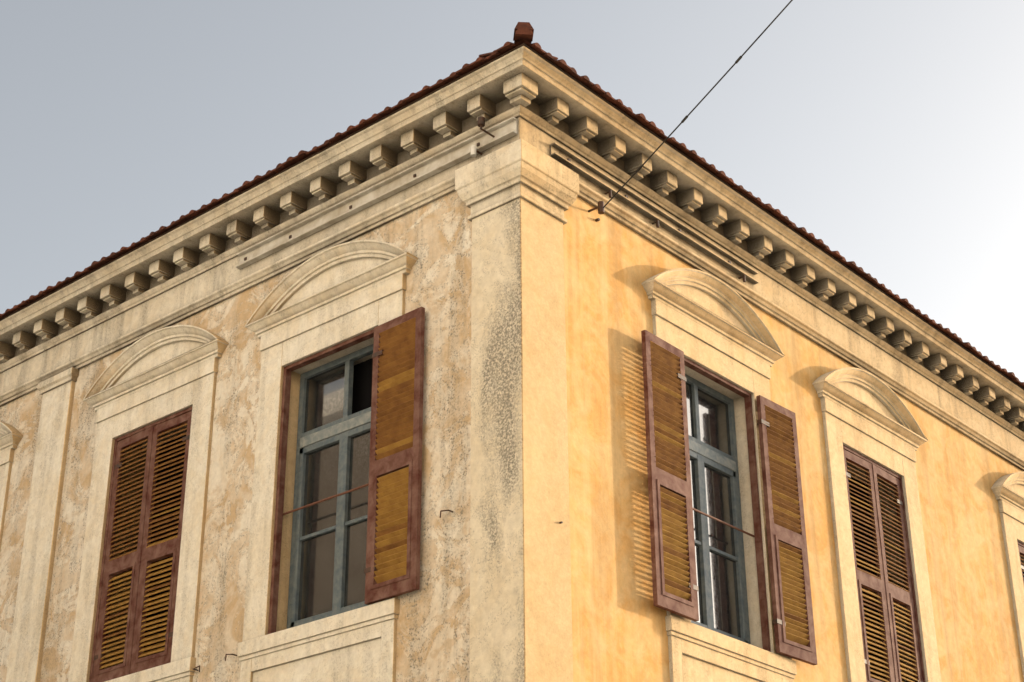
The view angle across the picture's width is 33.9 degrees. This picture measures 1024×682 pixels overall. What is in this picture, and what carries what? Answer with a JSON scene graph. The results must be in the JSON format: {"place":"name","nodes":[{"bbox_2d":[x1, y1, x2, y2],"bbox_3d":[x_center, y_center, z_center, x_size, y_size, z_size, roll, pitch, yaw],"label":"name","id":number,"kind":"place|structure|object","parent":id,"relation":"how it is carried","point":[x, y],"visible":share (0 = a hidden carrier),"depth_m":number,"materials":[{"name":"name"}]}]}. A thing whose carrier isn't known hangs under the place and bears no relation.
{"place":"outdoors","nodes":[
{"label":"outdoors","id":0,"kind":"place"},
{"bbox_2d":[0,191,471,681],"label":"wall","id":1,"kind":"structure","parent":0,"point":[433,619],"depth_m":12.65,"materials":[{"name":"paint"}]},
{"bbox_2d":[0,0,1023,381],"label":"sky","id":2,"kind":"structure","parent":0,"point":[891,132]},
{"bbox_2d":[563,196,1023,681],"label":"wall","id":3,"kind":"structure","parent":0,"point":[619,631],"depth_m":12.71,"materials":[{"name":"paint"}]},
{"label":"pavement","id":4,"kind":"structure","parent":0,"visible":0},
{"bbox_2d":[104,337,373,668],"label":"wall reveals","id":5,"kind":"object","parent":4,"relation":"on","point":[283,592],"depth_m":13.08,"materials":[{"name":"beige paint"}]},
{"bbox_2d":[6,381,75,681],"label":"pilaster","id":6,"kind":"object","parent":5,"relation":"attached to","point":[32,602],"visible":0.76,"depth_m":14.61,"materials":[{"name":"paint"}]},
{"bbox_2d":[130,411,191,673],"bbox_3d":[-2.788,1.597,13.473,0.511,2.122,0.049,-21,-33,35],"label":"shutter","id":7,"kind":"object","parent":5,"relation":"attached to","point":[160,549],"visible":1,"depth_m":13.42,"materials":[{"name":"wood"}]},
{"bbox_2d":[37,138,578,394],"bbox_3d":[-1.947,-0.276,13.841,5.918,0.420,0.656,-21,-33,36],"label":"pilaster capital","id":8,"kind":"object","parent":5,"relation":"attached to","point":[527,172],"visible":1,"depth_m":12.11,"materials":[{"name":"stone"}]},
{"bbox_2d":[283,483,368,515],"bbox_3d":[-1.327,1.151,12.350,1.060,0.018,0.018,-21,-33,36],"label":"bar window","id":9,"kind":"structure","parent":5,"relation":"attached to","point":[328,498],"depth_m":12.37,"materials":[{"name":"brown"}]},
{"bbox_2d":[287,344,372,628],"bbox_3d":[-1.249,1.084,12.484,1.070,2.175,0.065,-21,-33,36],"label":"window frame","id":10,"kind":"object","parent":5,"relation":"attached to","point":[346,428],"visible":0.45,"depth_m":12.60,"materials":[{"name":"grey wood"}]},
{"bbox_2d":[298,364,369,619],"bbox_3d":[-1.260,1.051,12.520,0.930,1.980,0.001,-21,-33,36],"label":"window glass","id":11,"kind":"object","parent":10,"relation":"in","point":[324,398],"visible":0.84,"depth_m":12.49,"materials":[{"name":"clear glass"}]},
{"bbox_2d":[364,306,424,604],"bbox_3d":[-0.825,0.784,11.857,0.511,2.122,0.049,-22,-34,37],"label":"shutter","id":12,"kind":"object","parent":5,"relation":"attached to","point":[392,569],"visible":1,"depth_m":11.80,"materials":[{"name":"wood"}]},
{"bbox_2d":[0,240,1023,681],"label":"window surrounds","id":13,"kind":"object","parent":5,"relation":"attached to","point":[346,292],"visible":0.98,"depth_m":13.33,"materials":[{"name":"stone"}]},
{"bbox_2d":[89,329,1023,681],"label":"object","id":14,"kind":"structure","parent":13,"relation":"attached to","point":[699,369],"depth_m":13.08,"materials":[{"name":"brown wood"}]},
{"bbox_2d":[92,426,153,681],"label":"shutter","id":15,"kind":"object","parent":14,"relation":"attached to","point":[119,564],"visible":1,"depth_m":13.71,"materials":[{"name":"wood"}]},
{"bbox_2d":[641,330,698,621],"bbox_3d":[1.149,0.956,12.232,0.049,2.122,0.511,-21,-33,35],"label":"shutter","id":16,"kind":"object","parent":13,"relation":"attached to","point":[674,580],"visible":1,"depth_m":12.17,"materials":[{"name":"wood"}]},
{"bbox_2d":[756,395,816,664],"bbox_3d":[2.165,1.472,13.286,0.049,2.122,0.511,-23,-34,38],"label":"shutter","id":17,"kind":"object","parent":13,"relation":"attached to","point":[793,623],"visible":1,"depth_m":13.24,"materials":[{"name":"wood"}]},
{"bbox_2d":[843,449,895,681],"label":"shutter","id":18,"kind":"object","parent":13,"relation":"attached to","point":[867,580],"visible":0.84,"depth_m":14.28,"materials":[{"name":"wood"}]},
{"bbox_2d":[872,464,922,681],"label":"shutter","id":19,"kind":"object","parent":13,"relation":"attached to","point":[898,594],"visible":1,"depth_m":14.62,"materials":[{"name":"wood"}]},
{"bbox_2d":[1018,545,1023,583],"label":"shutter","id":20,"kind":"object","parent":13,"relation":"attached to","point":[1021,550],"visible":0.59,"depth_m":16.86,"materials":[{"name":"wood"}]},
{"bbox_2d":[469,198,572,681],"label":"corner pilaster","id":21,"kind":"object","parent":4,"relation":"on","point":[520,600],"visible":1,"depth_m":11.21,"materials":[{"name":"paint"}]},
{"bbox_2d":[193,116,745,671],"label":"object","id":22,"kind":"object","parent":21,"relation":"attached to","point":[475,152],"visible":1,"depth_m":12.35,"materials":[{"name":"metal"}]},
{"bbox_2d":[603,0,792,207],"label":"overhead wire","id":23,"kind":"object","parent":22,"relation":"attached to","point":[686,116],"visible":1,"depth_m":11.97,"materials":[{"name":"black metal"}]},
{"label":"ground","id":24,"kind":"structure","parent":0,"visible":0},
{"bbox_2d":[143,358,1023,681],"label":"dark window interior","id":25,"kind":"object","parent":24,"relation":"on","point":[361,386],"depth_m":14.21,"materials":[{"name":"black"}]},
{"bbox_2d":[96,39,1009,376],"bbox_3d":[0.067,1.597,21.901,13.940,2.131,15.940,-21,-33,36],"label":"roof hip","id":26,"kind":"object","parent":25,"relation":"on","point":[518,45],"visible":0.14,"depth_m":12.01,"materials":[{"name":"brown tile"}]},
{"bbox_3d":[0.099,6.517,19.465,13.200,8.790,15.200,-21,-33,36],"label":"back wall","id":27,"kind":"object","parent":24,"relation":"on","visible":0},
{"bbox_2d":[0,46,1023,470],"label":"cornice","id":28,"kind":"structure","parent":27,"relation":"attached to","point":[210,282],"depth_m":14.06,"materials":[{"name":"stone"}]},
{"bbox_2d":[236,117,517,268],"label":"molding","id":29,"kind":"structure","parent":28,"relation":"attached to","point":[431,166],"depth_m":12.98,"materials":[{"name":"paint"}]},
{"bbox_2d":[0,22,1023,389],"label":"roof tiles","id":30,"kind":"object","parent":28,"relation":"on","point":[522,30],"visible":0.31,"depth_m":13.55,"materials":[{"name":"brown tile"}]},
{"bbox_2d":[0,72,1023,431],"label":"cornice brackets","id":31,"kind":"object","parent":28,"relation":"on","point":[520,88],"visible":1,"depth_m":14.02,"materials":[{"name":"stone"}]},
{"bbox_2d":[550,142,758,284],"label":"molding","id":32,"kind":"structure","parent":28,"relation":"attached to","point":[578,165],"depth_m":13.17,"materials":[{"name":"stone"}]},
{"bbox_2d":[244,142,730,263],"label":"rail bolts","id":33,"kind":"object","parent":32,"relation":"on","point":[414,176],"visible":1,"depth_m":13.17,"materials":[{"name":"metal"}]},
{"bbox_2d":[685,366,1023,681],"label":"wall reveals","id":34,"kind":"object","parent":27,"relation":"attached to","point":[748,527],"depth_m":13.51,"materials":[{"name":"beige paint"}]},
{"bbox_2d":[685,374,750,643],"bbox_3d":[1.454,1.283,12.923,0.065,2.174,1.070,-21,-33,36],"label":"window frame","id":35,"kind":"object","parent":34,"relation":"attached to","point":[702,454],"visible":0.49,"depth_m":13.06,"materials":[{"name":"grey wood"}]},
{"bbox_2d":[685,382,740,637],"bbox_3d":[1.448,1.245,12.947,0.001,1.980,0.970,-21,-33,36],"label":"window glass","id":36,"kind":"object","parent":35,"relation":"in","point":[714,423],"visible":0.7,"depth_m":13.06,"materials":[{"name":"clear glass"}]},
{"bbox_2d":[693,508,753,536],"bbox_3d":[1.545,1.354,12.799,0.018,0.018,1.060,-21,-33,36],"label":"bar window","id":37,"kind":"structure","parent":34,"relation":"attached to","point":[722,522],"depth_m":12.87,"materials":[{"name":"brown"}]}
]}

